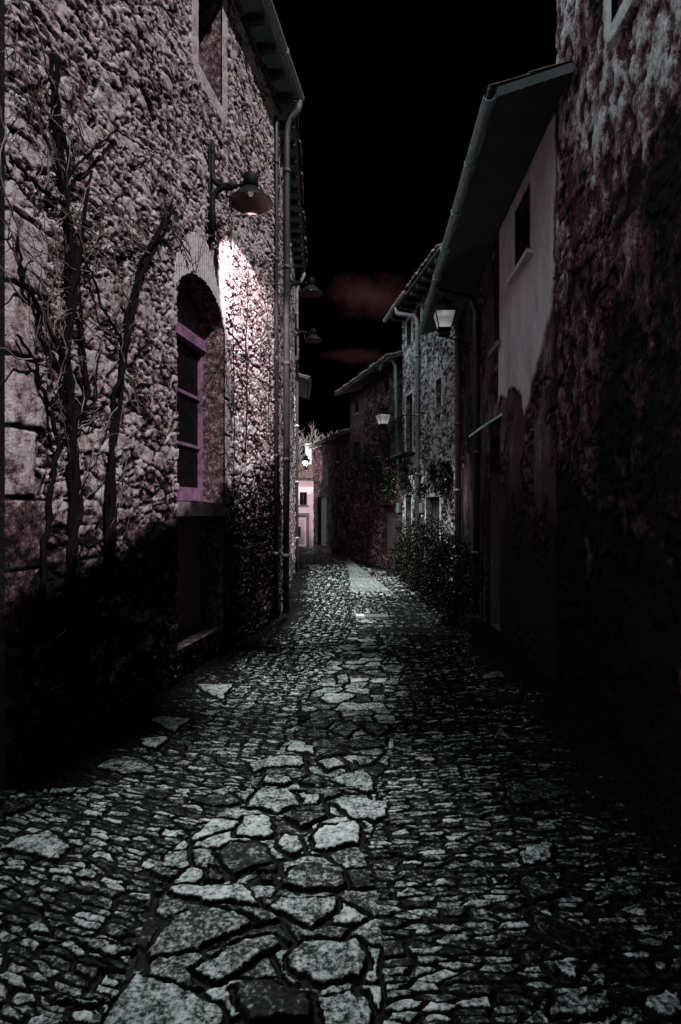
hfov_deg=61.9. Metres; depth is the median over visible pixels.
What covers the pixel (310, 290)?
bell lamp
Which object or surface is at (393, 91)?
sky
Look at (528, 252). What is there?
window sill
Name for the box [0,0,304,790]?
stone house
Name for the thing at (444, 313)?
lantern
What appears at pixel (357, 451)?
window
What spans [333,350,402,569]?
stone house
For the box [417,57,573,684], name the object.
plastered house
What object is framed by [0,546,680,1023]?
street
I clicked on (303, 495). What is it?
window
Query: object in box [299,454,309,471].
lantern
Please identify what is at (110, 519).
bare vine
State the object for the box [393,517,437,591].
bush
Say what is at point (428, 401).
stone house
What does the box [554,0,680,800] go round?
tall house
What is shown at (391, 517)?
door
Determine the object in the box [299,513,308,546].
door
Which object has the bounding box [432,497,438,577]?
door
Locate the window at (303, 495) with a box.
[299,492,308,506]
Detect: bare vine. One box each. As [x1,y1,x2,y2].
[0,0,185,654]
[0,274,101,624]
[11,128,213,597]
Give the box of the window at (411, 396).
[406,396,412,457]
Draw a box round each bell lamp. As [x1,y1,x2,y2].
[209,142,271,244]
[290,277,322,303]
[295,314,321,355]
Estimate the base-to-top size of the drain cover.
0.040 m
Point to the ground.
(224, 626)
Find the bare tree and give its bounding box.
[299,424,336,454]
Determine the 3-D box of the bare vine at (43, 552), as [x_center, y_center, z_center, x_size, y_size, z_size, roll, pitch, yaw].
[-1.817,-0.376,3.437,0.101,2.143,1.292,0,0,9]
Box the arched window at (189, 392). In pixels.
[175,284,224,515]
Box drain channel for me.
[359,576,387,577]
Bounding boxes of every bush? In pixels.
[389,538,411,581]
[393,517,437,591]
[401,512,458,606]
[420,531,486,625]
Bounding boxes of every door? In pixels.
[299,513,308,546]
[321,497,326,545]
[387,505,395,555]
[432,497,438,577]
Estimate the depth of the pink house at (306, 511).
26.66 m
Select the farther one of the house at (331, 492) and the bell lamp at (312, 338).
the house at (331, 492)
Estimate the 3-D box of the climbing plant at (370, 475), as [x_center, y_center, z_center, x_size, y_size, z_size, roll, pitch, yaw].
[0.939,-0.604,17.268,0.244,4.162,4.332,0,0,-17]
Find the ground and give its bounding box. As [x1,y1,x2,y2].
[201,595,490,638]
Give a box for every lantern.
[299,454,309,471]
[374,405,394,433]
[431,296,480,354]
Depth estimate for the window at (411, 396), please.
14.79 m
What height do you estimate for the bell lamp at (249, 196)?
1.070 m
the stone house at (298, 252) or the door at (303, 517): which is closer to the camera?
the stone house at (298, 252)
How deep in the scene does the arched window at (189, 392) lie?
6.28 m
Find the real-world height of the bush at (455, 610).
1.383 m
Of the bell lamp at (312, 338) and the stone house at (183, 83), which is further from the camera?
the bell lamp at (312, 338)
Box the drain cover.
[356,614,388,618]
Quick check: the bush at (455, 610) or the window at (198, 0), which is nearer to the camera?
the window at (198, 0)
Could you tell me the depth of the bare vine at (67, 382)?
3.71 m
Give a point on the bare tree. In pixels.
(310, 441)
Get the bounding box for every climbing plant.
[348,433,400,558]
[397,459,452,530]
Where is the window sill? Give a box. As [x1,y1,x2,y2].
[507,248,532,284]
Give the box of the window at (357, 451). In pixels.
[353,442,358,466]
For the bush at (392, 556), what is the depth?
13.17 m
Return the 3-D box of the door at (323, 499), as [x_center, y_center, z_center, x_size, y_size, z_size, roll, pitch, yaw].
[-0.607,0.383,23.243,0.050,2.017,1.336,0,0,-17]
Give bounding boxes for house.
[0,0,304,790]
[180,100,306,618]
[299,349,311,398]
[299,443,313,546]
[308,428,349,557]
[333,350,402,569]
[383,243,455,592]
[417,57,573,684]
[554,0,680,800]
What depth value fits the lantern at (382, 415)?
15.50 m
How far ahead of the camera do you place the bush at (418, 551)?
9.77 m
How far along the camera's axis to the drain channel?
13.98 m
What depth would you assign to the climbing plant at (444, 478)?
12.45 m
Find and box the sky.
[272,0,557,454]

